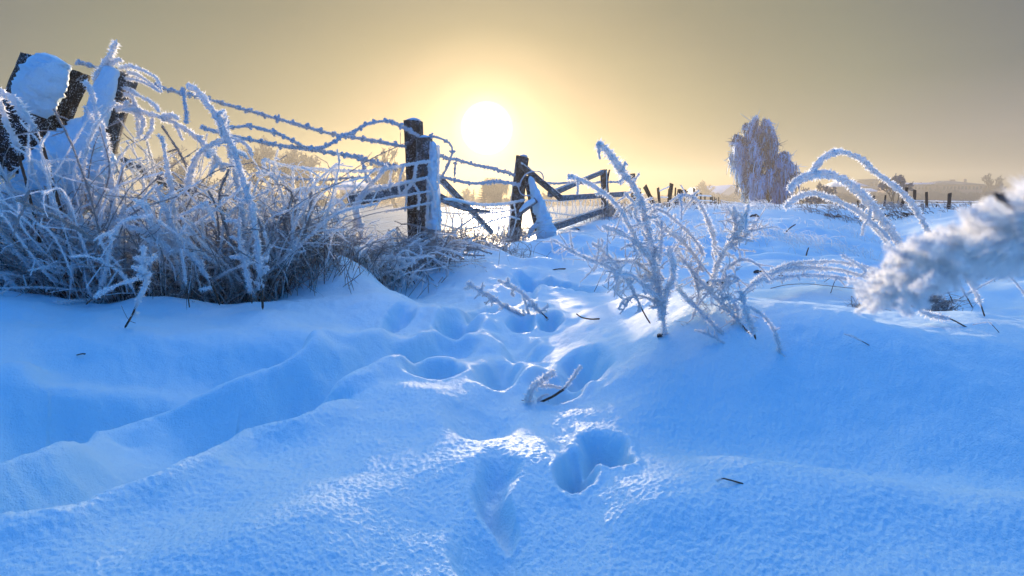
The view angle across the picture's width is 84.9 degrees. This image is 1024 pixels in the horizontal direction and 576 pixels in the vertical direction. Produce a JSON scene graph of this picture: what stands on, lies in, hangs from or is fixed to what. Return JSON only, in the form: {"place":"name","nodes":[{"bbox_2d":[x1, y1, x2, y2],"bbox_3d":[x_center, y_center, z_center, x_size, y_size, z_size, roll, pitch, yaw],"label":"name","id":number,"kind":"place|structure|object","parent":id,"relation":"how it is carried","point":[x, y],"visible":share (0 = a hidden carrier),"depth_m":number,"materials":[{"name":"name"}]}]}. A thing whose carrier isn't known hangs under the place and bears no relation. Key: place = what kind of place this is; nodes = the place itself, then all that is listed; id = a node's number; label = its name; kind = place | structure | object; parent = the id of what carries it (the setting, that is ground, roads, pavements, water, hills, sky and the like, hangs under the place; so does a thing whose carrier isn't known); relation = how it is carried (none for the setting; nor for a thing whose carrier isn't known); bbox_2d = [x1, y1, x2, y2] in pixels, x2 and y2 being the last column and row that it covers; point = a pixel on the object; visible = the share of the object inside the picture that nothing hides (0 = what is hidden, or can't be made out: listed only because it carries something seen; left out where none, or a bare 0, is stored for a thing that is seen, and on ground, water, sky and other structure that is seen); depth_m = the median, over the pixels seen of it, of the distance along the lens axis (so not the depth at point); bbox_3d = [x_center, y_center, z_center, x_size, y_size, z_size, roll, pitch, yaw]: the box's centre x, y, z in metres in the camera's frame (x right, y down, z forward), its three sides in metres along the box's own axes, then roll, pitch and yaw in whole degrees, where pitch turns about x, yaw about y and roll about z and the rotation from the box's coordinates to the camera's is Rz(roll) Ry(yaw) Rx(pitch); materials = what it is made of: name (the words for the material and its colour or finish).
{"place":"outdoors","nodes":[
{"label":"outdoors","id":0,"kind":"place"},
{"bbox_2d":[0,203,1023,575],"bbox_3d":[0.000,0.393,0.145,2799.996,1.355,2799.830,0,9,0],"label":"snow ground","id":1,"kind":"structure","parent":0,"point":[368,425],"depth_m":1.75,"materials":[{"name":"snow"}]},
{"bbox_2d":[0,205,48,265],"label":"straight stalk","id":2,"kind":"object","parent":1,"relation":"on","point":[8,217],"visible":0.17,"depth_m":2.90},
{"bbox_2d":[0,86,74,277],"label":"leafy stalk","id":3,"kind":"object","parent":1,"relation":"on","point":[22,112],"visible":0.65,"depth_m":2.79,"materials":[{"name":"plant"}]},
{"bbox_2d":[0,52,90,173],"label":"fence post","id":4,"kind":"object","parent":1,"relation":"on","point":[41,85],"visible":0.82,"depth_m":3.19,"materials":[{"name":"brown wood"}]},
{"bbox_2d":[0,117,118,229],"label":"bush","id":5,"kind":"object","parent":1,"relation":"on","point":[60,144],"visible":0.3,"depth_m":3.21,"materials":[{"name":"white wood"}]},
{"bbox_2d":[61,194,127,262],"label":"straight stalk","id":6,"kind":"object","parent":1,"relation":"on","point":[121,212],"visible":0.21,"depth_m":2.95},
{"bbox_2d":[0,96,201,301],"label":"bramble bush","id":7,"kind":"object","parent":1,"relation":"on","point":[91,135],"visible":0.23,"depth_m":2.87,"materials":[{"name":"white plant"}]},
{"bbox_2d":[81,79,123,255],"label":"thick twig","id":8,"kind":"object","parent":1,"relation":"on","point":[96,115],"visible":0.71,"depth_m":3.01,"materials":[{"name":"plant"}]},
{"bbox_2d":[82,65,137,154],"bbox_3d":[-2.402,-0.993,3.299,0.358,0.615,0.219,0,9,0],"label":"fence post","id":9,"kind":"object","parent":1,"relation":"on","point":[109,82],"visible":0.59,"depth_m":3.21,"materials":[{"name":"white wood"}]},
{"bbox_2d":[90,39,123,82],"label":"thick twig","id":10,"kind":"object","parent":9,"relation":"on","point":[110,59],"visible":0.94,"depth_m":3.17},
{"bbox_2d":[114,86,160,140],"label":"drooping stalk","id":11,"kind":"object","parent":9,"relation":"attached to","point":[132,94],"visible":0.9,"depth_m":3.21,"materials":[{"name":"plant"}]},
{"bbox_2d":[116,61,162,93],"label":"drooping stalk","id":12,"kind":"object","parent":9,"relation":"attached to","point":[146,82],"visible":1,"depth_m":3.19,"materials":[{"name":"plant"}]},
{"bbox_2d":[114,100,235,176],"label":"bent branch","id":13,"kind":"object","parent":9,"relation":"attached to","point":[215,162],"visible":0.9,"depth_m":3.21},
{"bbox_2d":[0,146,236,302],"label":"bramble bush","id":14,"kind":"object","parent":1,"relation":"on","point":[141,203],"visible":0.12,"depth_m":2.94,"materials":[{"name":"white plant"}]},
{"bbox_2d":[86,245,157,327],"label":"weed","id":15,"kind":"object","parent":1,"relation":"on","point":[142,271],"visible":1,"depth_m":2.51,"materials":[{"name":"plant"}]},
{"bbox_2d":[0,142,268,305],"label":"bramble bush","id":16,"kind":"object","parent":1,"relation":"on","point":[23,253],"visible":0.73,"depth_m":2.95,"materials":[{"name":"white plant"}]},
{"bbox_2d":[157,133,253,246],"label":"straight stalk","id":17,"kind":"object","parent":16,"relation":"on","point":[191,172],"visible":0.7,"depth_m":3.10,"materials":[{"name":"plant"}]},
{"bbox_2d":[116,184,220,307],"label":"straight stalk","id":18,"kind":"object","parent":1,"relation":"on","point":[198,263],"visible":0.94,"depth_m":2.97,"materials":[{"name":"plant"}]},
{"bbox_2d":[136,147,201,207],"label":"bare tree","id":19,"kind":"object","parent":1,"relation":"on","point":[180,171],"visible":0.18,"depth_m":87.31,"materials":[{"name":"white plant"}]},
{"bbox_2d":[116,155,237,217],"bbox_3d":[-2.410,-0.721,4.041,0.816,0.501,0.075,-5,10,-30],"label":"rail","id":20,"kind":"object","parent":1,"relation":"on","point":[142,171],"visible":0.27,"depth_m":3.94,"materials":[{"name":"brown wood"}]},
{"bbox_2d":[69,118,333,283],"bbox_3d":[-2.697,-0.310,3.610,3.079,1.530,1.499,-3,9,-17],"label":"bramble bush","id":21,"kind":"object","parent":1,"relation":"on","point":[150,156],"visible":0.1,"depth_m":3.64,"materials":[{"name":"white plant"}]},
{"bbox_2d":[182,173,234,196],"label":"bare tree","id":22,"kind":"object","parent":1,"relation":"on","point":[208,183],"visible":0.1,"depth_m":88.78,"materials":[{"name":"white plant"}]},
{"bbox_2d":[0,133,417,304],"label":"bramble bush","id":23,"kind":"object","parent":1,"relation":"on","point":[203,251],"visible":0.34,"depth_m":3.33,"materials":[{"name":"white plant"}]},
{"bbox_2d":[185,81,270,308],"bbox_3d":[-1.488,-0.476,2.983,0.369,1.198,0.157,1,9,8],"label":"arching stalk","id":24,"kind":"object","parent":1,"relation":"on","point":[221,122],"visible":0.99,"depth_m":2.96,"materials":[{"name":"plant"}]},
{"bbox_2d":[180,87,190,124],"bbox_3d":[-1.690,-0.941,2.893,0.048,0.196,0.047,0,9,0],"label":"wire end","id":25,"kind":"object","parent":24,"relation":"attached to","point":[185,104],"visible":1,"depth_m":2.89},
{"bbox_2d":[223,112,249,249],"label":"arching stalk","id":26,"kind":"object","parent":1,"relation":"on","point":[243,215],"visible":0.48,"depth_m":3.37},
{"bbox_2d":[226,135,283,203],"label":"bare tree","id":27,"kind":"object","parent":1,"relation":"on","point":[266,152],"visible":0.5,"depth_m":91.87,"materials":[{"name":"white plant"}]},
{"bbox_2d":[256,189,270,226],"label":"leafy weed","id":28,"kind":"object","parent":1,"relation":"on","point":[263,208],"visible":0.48,"depth_m":3.75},
{"bbox_2d":[81,155,453,303],"bbox_3d":[-1.616,-0.210,3.642,2.572,1.310,1.524,0,9,0],"label":"bramble bush","id":29,"kind":"object","parent":1,"relation":"on","point":[285,226],"visible":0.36,"depth_m":3.61,"materials":[{"name":"white plant"}]},
{"bbox_2d":[105,193,443,206],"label":"hedge","id":30,"kind":"object","parent":1,"relation":"on","point":[398,200],"visible":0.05,"depth_m":116.17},
{"bbox_2d":[270,149,303,204],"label":"bare tree","id":31,"kind":"object","parent":1,"relation":"on","point":[291,157],"visible":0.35,"depth_m":93.68,"materials":[{"name":"white plant"}]},
{"bbox_2d":[280,151,329,196],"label":"bare tree","id":32,"kind":"object","parent":1,"relation":"on","point":[312,162],"visible":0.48,"depth_m":92.47,"materials":[{"name":"white plant"}]},
{"bbox_2d":[259,201,447,296],"bbox_3d":[-1.428,-0.224,4.317,1.886,0.903,1.410,0,9,0],"label":"bramble bush","id":33,"kind":"object","parent":1,"relation":"on","point":[371,258],"visible":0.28,"depth_m":4.22,"materials":[{"name":"white plant"}]},
{"bbox_2d":[338,182,369,194],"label":"house","id":34,"kind":"structure","parent":1,"relation":"on","point":[341,189],"depth_m":147.88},
{"bbox_2d":[352,198,364,241],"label":"leafy weed","id":35,"kind":"object","parent":1,"relation":"on","point":[361,222],"visible":0.55,"depth_m":4.55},
{"bbox_2d":[346,163,393,237],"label":"straight stalk","id":36,"kind":"object","parent":1,"relation":"on","point":[366,190],"visible":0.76,"depth_m":4.56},
{"bbox_2d":[365,146,405,207],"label":"bare tree","id":37,"kind":"object","parent":1,"relation":"on","point":[384,179],"visible":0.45,"depth_m":89.69,"materials":[{"name":"white plant"}]},
{"bbox_2d":[354,245,457,293],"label":"bramble bush","id":38,"kind":"object","parent":1,"relation":"on","point":[414,276],"visible":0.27,"depth_m":4.52,"materials":[{"name":"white plant"}]},
{"bbox_2d":[403,117,422,237],"bbox_3d":[-0.918,-0.854,5.353,0.187,1.494,0.179,0,9,0],"label":"fence post","id":39,"kind":"object","parent":1,"relation":"on","point":[416,124],"visible":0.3,"depth_m":5.22,"materials":[{"name":"brown wood"}]},
{"bbox_2d":[74,59,406,148],"bbox_3d":[-1.847,-1.327,4.303,0.292,0.345,2.496,7,11,39],"label":"barbed wire","id":40,"kind":"object","parent":39,"relation":"attached to","point":[306,126],"visible":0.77,"depth_m":4.34,"materials":[{"name":"metal"}]},
{"bbox_2d":[200,124,397,171],"bbox_3d":[-1.443,-1.001,4.168,0.153,0.167,2.055,4,9,22],"label":"barbed wire","id":41,"kind":"object","parent":39,"relation":"attached to","point":[357,157],"visible":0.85,"depth_m":4.03,"materials":[{"name":"metal"}]},
{"bbox_2d":[347,182,415,206],"bbox_3d":[-1.110,-0.843,4.950,0.072,0.242,0.823,6,11,36],"label":"rail","id":42,"kind":"object","parent":39,"relation":"attached to","point":[386,193],"visible":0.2,"depth_m":4.89,"materials":[{"name":"brown wood"}]},
{"bbox_2d":[416,135,442,241],"bbox_3d":[-0.770,-0.744,5.189,0.340,1.326,0.246,8,12,42],"label":"fence post","id":43,"kind":"object","parent":39,"relation":"attached to","point":[429,215],"visible":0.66,"depth_m":5.13,"materials":[{"name":"white wood"}]},
{"bbox_2d":[229,118,419,150],"bbox_3d":[-1.348,-1.194,4.244,0.166,0.345,1.915,5,10,29],"label":"barbed wire","id":44,"kind":"object","parent":43,"relation":"attached to","point":[273,131],"visible":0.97,"depth_m":4.24,"materials":[{"name":"metal"}]},
{"bbox_2d":[255,157,436,212],"bbox_3d":[-1.307,-0.842,4.520,0.302,0.491,1.645,7,11,40],"label":"wire netting","id":45,"kind":"object","parent":43,"relation":"attached to","point":[404,193],"visible":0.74,"depth_m":4.85,"materials":[{"name":"metal"}]},
{"bbox_2d":[282,175,362,181],"bbox_3d":[-1.606,-0.937,4.778,0.085,0.084,0.842,6,10,33],"label":"barbed wire","id":46,"kind":"object","parent":45,"relation":"attached to","point":[322,180],"visible":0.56,"depth_m":4.78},
{"bbox_2d":[429,132,455,180],"bbox_3d":[-0.646,-1.220,5.222,0.246,0.448,0.148,0,9,0],"label":"barbed wire","id":47,"kind":"object","parent":43,"relation":"attached to","point":[445,141],"visible":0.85,"depth_m":5.20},
{"bbox_2d":[440,193,490,212],"bbox_3d":[-0.464,-0.859,5.697,0.112,0.196,0.982,5,10,29],"label":"rail","id":48,"kind":"object","parent":43,"relation":"attached to","point":[451,202],"visible":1,"depth_m":5.55,"materials":[{"name":"white wood"}]},
{"bbox_2d":[440,154,515,176],"bbox_3d":[-0.428,-1.419,6.491,0.245,0.155,2.714,2,9,16],"label":"barbed wire","id":49,"kind":"object","parent":43,"relation":"attached to","point":[488,167],"visible":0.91,"depth_m":6.79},
{"bbox_2d":[440,174,520,186],"bbox_3d":[-0.299,-1.220,6.451,0.104,0.118,2.628,3,9,18],"label":"barbed wire","id":50,"kind":"object","parent":43,"relation":"attached to","point":[469,182],"visible":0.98,"depth_m":6.32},
{"bbox_2d":[353,221,533,277],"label":"bramble bush","id":51,"kind":"object","parent":1,"relation":"on","point":[440,248],"visible":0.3,"depth_m":4.78,"materials":[{"name":"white plant"}]},
{"bbox_2d":[439,174,493,234],"bbox_3d":[-0.492,-0.874,6.047,0.067,0.670,1.490,3,9,19],"label":"rail","id":52,"kind":"object","parent":1,"relation":"on","point":[448,187],"visible":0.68,"depth_m":5.87,"materials":[{"name":"brown wood"}]},
{"bbox_2d":[440,199,524,235],"bbox_3d":[-0.315,-0.815,6.614,0.204,0.498,2.290,3,9,21],"label":"wire netting","id":53,"kind":"object","parent":52,"relation":"attached to","point":[495,204],"visible":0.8,"depth_m":6.75,"materials":[{"name":"metal"}]},
{"bbox_2d":[461,187,476,201],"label":"bare tree","id":54,"kind":"object","parent":1,"relation":"on","point":[466,195],"visible":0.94,"depth_m":127.80,"materials":[{"name":"white plant"}]},
{"bbox_2d":[405,218,569,257],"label":"bramble bush","id":55,"kind":"object","parent":1,"relation":"on","point":[504,246],"visible":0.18,"depth_m":5.92,"materials":[{"name":"white plant"}]},
{"bbox_2d":[479,178,508,206],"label":"bare tree","id":56,"kind":"object","parent":1,"relation":"on","point":[494,192],"visible":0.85,"depth_m":102.35,"materials":[{"name":"white plant"}]},
{"bbox_2d":[463,277,549,319],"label":"forked twig","id":57,"kind":"object","parent":1,"relation":"on","point":[527,300],"visible":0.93,"depth_m":3.46,"materials":[{"name":"plant"}]},
{"bbox_2d":[506,154,528,241],"bbox_3d":[0.064,-1.160,7.918,0.345,1.427,0.197,0,9,0],"label":"fence post","id":58,"kind":"object","parent":1,"relation":"on","point":[517,178],"visible":0.5,"depth_m":7.81,"materials":[{"name":"brown wood"}]},
{"bbox_2d":[518,162,562,200],"bbox_3d":[0.415,-1.477,7.808,0.707,0.531,0.108,-4,10,-27],"label":"rail","id":59,"kind":"object","parent":58,"relation":"attached to","point":[545,185],"visible":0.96,"depth_m":7.78,"materials":[{"name":"brown wood"}]},
{"bbox_2d":[475,216,568,242],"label":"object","id":60,"kind":"object","parent":1,"relation":"on","point":[519,233],"visible":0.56,"depth_m":7.55,"materials":[{"name":"white plant"}]},
{"bbox_2d":[524,175,556,238],"bbox_3d":[0.381,-1.074,7.569,0.496,0.903,0.319,2,9,10],"label":"brace post","id":61,"kind":"object","parent":1,"relation":"on","point":[540,213],"visible":0.84,"depth_m":7.53,"materials":[{"name":"white wood"}]},
{"bbox_2d":[515,198,537,217],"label":"rail","id":62,"kind":"object","parent":61,"relation":"attached to","point":[527,206],"visible":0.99,"depth_m":7.44,"materials":[{"name":"white wood"}]},
{"bbox_2d":[522,364,582,404],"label":"forked twig","id":63,"kind":"object","parent":1,"relation":"on","point":[534,385],"visible":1,"depth_m":2.04,"materials":[{"name":"plant"}]},
{"bbox_2d":[600,169,609,209],"bbox_3d":[1.882,-1.822,11.327,0.215,1.135,0.224,0,9,0],"label":"fence post","id":64,"kind":"object","parent":1,"relation":"on","point":[604,178],"visible":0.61,"depth_m":11.26,"materials":[{"name":"brown wood"}]},
{"bbox_2d":[547,170,603,197],"bbox_3d":[1.185,-1.860,9.807,0.096,0.573,3.023,4,9,24],"label":"rail","id":65,"kind":"object","parent":64,"relation":"attached to","point":[563,188],"visible":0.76,"depth_m":9.34,"materials":[{"name":"brown wood"}]},
{"bbox_2d":[554,208,605,229],"bbox_3d":[1.189,-1.226,9.852,0.113,0.368,3.136,4,9,24],"label":"rail","id":66,"kind":"object","parent":64,"relation":"attached to","point":[576,219],"visible":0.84,"depth_m":9.59,"materials":[{"name":"brown wood"}]},
{"bbox_2d":[543,198,603,220],"bbox_3d":[1.050,-1.380,9.721,0.255,0.444,3.289,4,10,25],"label":"wire netting","id":67,"kind":"object","parent":66,"relation":"attached to","point":[559,213],"visible":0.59,"depth_m":9.48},
{"bbox_2d":[547,180,621,185],"bbox_3d":[1.447,-2.035,10.770,0.331,0.270,5.639,4,9,22],"label":"barbed wire","id":68,"kind":"object","parent":64,"relation":"attached to","point":[558,183],"visible":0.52,"depth_m":10.08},
{"bbox_2d":[557,191,624,200],"bbox_3d":[1.653,-1.743,10.507,0.112,0.240,4.889,4,9,23],"label":"rail","id":69,"kind":"object","parent":64,"relation":"attached to","point":[586,196],"visible":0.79,"depth_m":9.57,"materials":[{"name":"brown wood"}]},
{"bbox_2d":[542,137,679,336],"bbox_3d":[0.383,-0.156,2.028,0.726,0.765,0.324,-6,11,-36],"label":"frosted weed","id":70,"kind":"object","parent":1,"relation":"on","point":[650,251],"visible":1,"depth_m":2.04,"materials":[{"name":"plant"}]},
{"bbox_2d":[542,192,691,205],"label":"hedge","id":71,"kind":"object","parent":1,"relation":"on","point":[599,201],"visible":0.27,"depth_m":145.35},
{"bbox_2d":[593,200,647,219],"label":"frosted bush","id":72,"kind":"object","parent":1,"relation":"on","point":[612,211],"visible":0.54,"depth_m":11.10,"materials":[{"name":"white plant"}]},
{"bbox_2d":[692,180,713,199],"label":"bare tree","id":73,"kind":"object","parent":1,"relation":"on","point":[702,189],"visible":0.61,"depth_m":145.24,"materials":[{"name":"white plant"}]},
{"bbox_2d":[679,191,747,203],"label":"hedge","id":74,"kind":"object","parent":1,"relation":"on","point":[723,198],"visible":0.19,"depth_m":136.01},
{"bbox_2d":[646,185,785,356],"bbox_3d":[0.825,-0.086,2.164,0.334,0.629,0.661,-4,9,-25],"label":"frosted weed","id":75,"kind":"object","parent":1,"relation":"on","point":[729,308],"visible":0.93,"depth_m":2.17,"materials":[{"name":"plant"}]},
{"bbox_2d":[711,185,740,202],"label":"barn","id":76,"kind":"structure","parent":1,"relation":"on","point":[726,190],"depth_m":162.81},
{"bbox_2d":[723,113,807,203],"bbox_3d":[16.785,-8.531,37.415,5.876,6.366,4.944,0,9,0],"label":"weeping birch","id":77,"kind":"object","parent":1,"relation":"on","point":[760,165],"visible":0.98,"depth_m":36.41,"materials":[{"name":"white plant"}]},
{"bbox_2d":[671,217,885,260],"bbox_3d":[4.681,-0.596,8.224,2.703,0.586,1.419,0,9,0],"label":"frosted grass","id":78,"kind":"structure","parent":1,"relation":"on","point":[803,241],"depth_m":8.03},
{"bbox_2d":[752,264,867,285],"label":"fallen stalk","id":79,"kind":"object","parent":1,"relation":"on","point":[803,269],"visible":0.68,"depth_m":4.29,"materials":[{"name":"plant"}]},
{"bbox_2d":[744,259,881,292],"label":"fallen stalk","id":80,"kind":"object","parent":1,"relation":"on","point":[813,262],"visible":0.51,"depth_m":4.33,"materials":[{"name":"plant"}]},
{"bbox_2d":[764,272,863,284],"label":"fallen stalk","id":81,"kind":"object","parent":1,"relation":"on","point":[784,277],"visible":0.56,"depth_m":4.25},
{"bbox_2d":[801,182,837,203],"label":"bare tree","id":82,"kind":"object","parent":1,"relation":"on","point":[828,191],"visible":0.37,"depth_m":60.76,"materials":[{"name":"white plant"}]},
{"bbox_2d":[783,188,892,251],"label":"arching stalk","id":83,"kind":"object","parent":1,"relation":"on","point":[882,234],"visible":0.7,"depth_m":4.16,"materials":[{"name":"plant"}]},
{"bbox_2d":[821,180,867,200],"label":"villa","id":84,"kind":"object","parent":1,"relation":"on","point":[837,186],"visible":0.13,"depth_m":139.87,"materials":[{"name":"brick"}]},
{"bbox_2d":[839,254,871,279],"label":"fallen stalk","id":85,"kind":"object","parent":1,"relation":"on","point":[852,261],"visible":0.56,"depth_m":4.23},
{"bbox_2d":[785,168,933,299],"bbox_3d":[2.645,-0.363,4.224,1.673,1.059,0.132,-3,9,-21],"label":"arching stalk","id":86,"kind":"object","parent":1,"relation":"on","point":[867,201],"visible":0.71,"depth_m":4.13,"materials":[{"name":"plant"}]},
{"bbox_2d":[855,179,878,193],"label":"tower block","id":87,"kind":"structure","parent":1,"relation":"on","point":[872,183],"depth_m":143.76,"materials":[{"name":"brick"}]},
{"bbox_2d":[809,147,939,295],"bbox_3d":[2.800,-0.469,4.250,1.514,1.155,0.110,-3,9,-19],"label":"arching stalk","id":88,"kind":"object","parent":1,"relation":"on","point":[864,162],"visible":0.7,"depth_m":4.17,"materials":[{"name":"plant"}]},
{"bbox_2d":[878,174,913,203],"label":"bare tree","id":89,"kind":"object","parent":1,"relation":"on","point":[900,180],"visible":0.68,"depth_m":58.29,"materials":[{"name":"white plant"}]},
{"bbox_2d":[788,189,1013,203],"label":"hedge","id":90,"kind":"object","parent":1,"relation":"on","point":[934,196],"visible":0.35,"depth_m":119.68,"materials":[{"name":"plant"}]},
{"bbox_2d":[877,182,933,203],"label":"long house","id":91,"kind":"structure","parent":1,"relation":"on","point":[921,187],"depth_m":147.70,"materials":[{"name":"brick"}]},
{"bbox_2d":[913,189,916,201],"bbox_3d":[11.356,-2.479,15.807,0.116,0.598,0.084,0,9,0],"label":"fence post","id":92,"kind":"object","parent":1,"relation":"on","point":[914,194],"visible":0.51,"depth_m":15.76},
{"bbox_2d":[914,200,978,203],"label":"rail","id":93,"kind":"object","parent":92,"relation":"attached to","point":[944,201],"visible":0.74,"depth_m":15.34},
{"bbox_2d":[846,175,1023,318],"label":"frosted plume","id":94,"kind":"object","parent":1,"relation":"on","point":[987,240],"visible":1,"depth_m":0.24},
{"bbox_2d":[918,309,966,326],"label":"twig","id":95,"kind":"object","parent":1,"relation":"on","point":[931,315],"visible":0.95,"depth_m":2.03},
{"bbox_2d":[912,290,977,310],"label":"grass tussock","id":96,"kind":"object","parent":1,"relation":"on","point":[941,304],"depth_m":4.50,"materials":[{"name":"plant"}]},
{"bbox_2d":[927,179,986,201],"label":"apartment building","id":97,"kind":"structure","parent":1,"relation":"on","point":[965,186],"depth_m":142.89,"materials":[{"name":"brick"}]},
{"bbox_2d":[967,281,984,315],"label":"straight stalk","id":98,"kind":"object","parent":1,"relation":"on","point":[978,298],"visible":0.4,"depth_m":2.12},
{"bbox_2d":[960,275,1023,298],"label":"broken stalk","id":99,"kind":"object","parent":1,"relation":"on","point":[990,281],"visible":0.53,"depth_m":5.68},
{"bbox_2d":[980,174,1007,195],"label":"bare tree","id":100,"kind":"object","parent":1,"relation":"on","point":[990,186],"visible":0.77,"depth_m":127.25,"materials":[{"name":"white plant"}]},
{"bbox_2d":[0,0,1023,203],"label":"sky","id":101,"kind":"structure","parent":0,"point":[925,91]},
{"bbox_2d":[582,201,730,210],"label":"frosted grass","id":102,"kind":"structure","parent":0,"point":[663,203],"depth_m":13.99,"materials":[{"name":"plant"}]},
{"bbox_2d":[593,221,826,253],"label":"frosted grass","id":103,"kind":"structure","parent":0,"point":[720,232],"depth_m":7.98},
{"bbox_2d":[584,211,856,241],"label":"frosted grass","id":104,"kind":"structure","parent":0,"point":[759,222],"depth_m":10.37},
{"bbox_2d":[615,200,833,216],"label":"frosted grass","id":105,"kind":"structure","parent":0,"point":[715,207],"depth_m":14.94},
{"bbox_2d":[702,197,804,209],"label":"frosted grass","id":106,"kind":"structure","parent":0,"point":[741,204],"depth_m":14.86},
{"bbox_2d":[683,199,994,225],"bbox_3d":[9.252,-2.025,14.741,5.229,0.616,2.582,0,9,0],"label":"frosted grass","id":107,"kind":"structure","parent":0,"point":[899,205],"depth_m":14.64,"materials":[{"name":"plant"}]},
{"bbox_2d":[796,216,944,245],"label":"frosted grass","id":108,"kind":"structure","parent":0,"point":[874,236],"depth_m":10.73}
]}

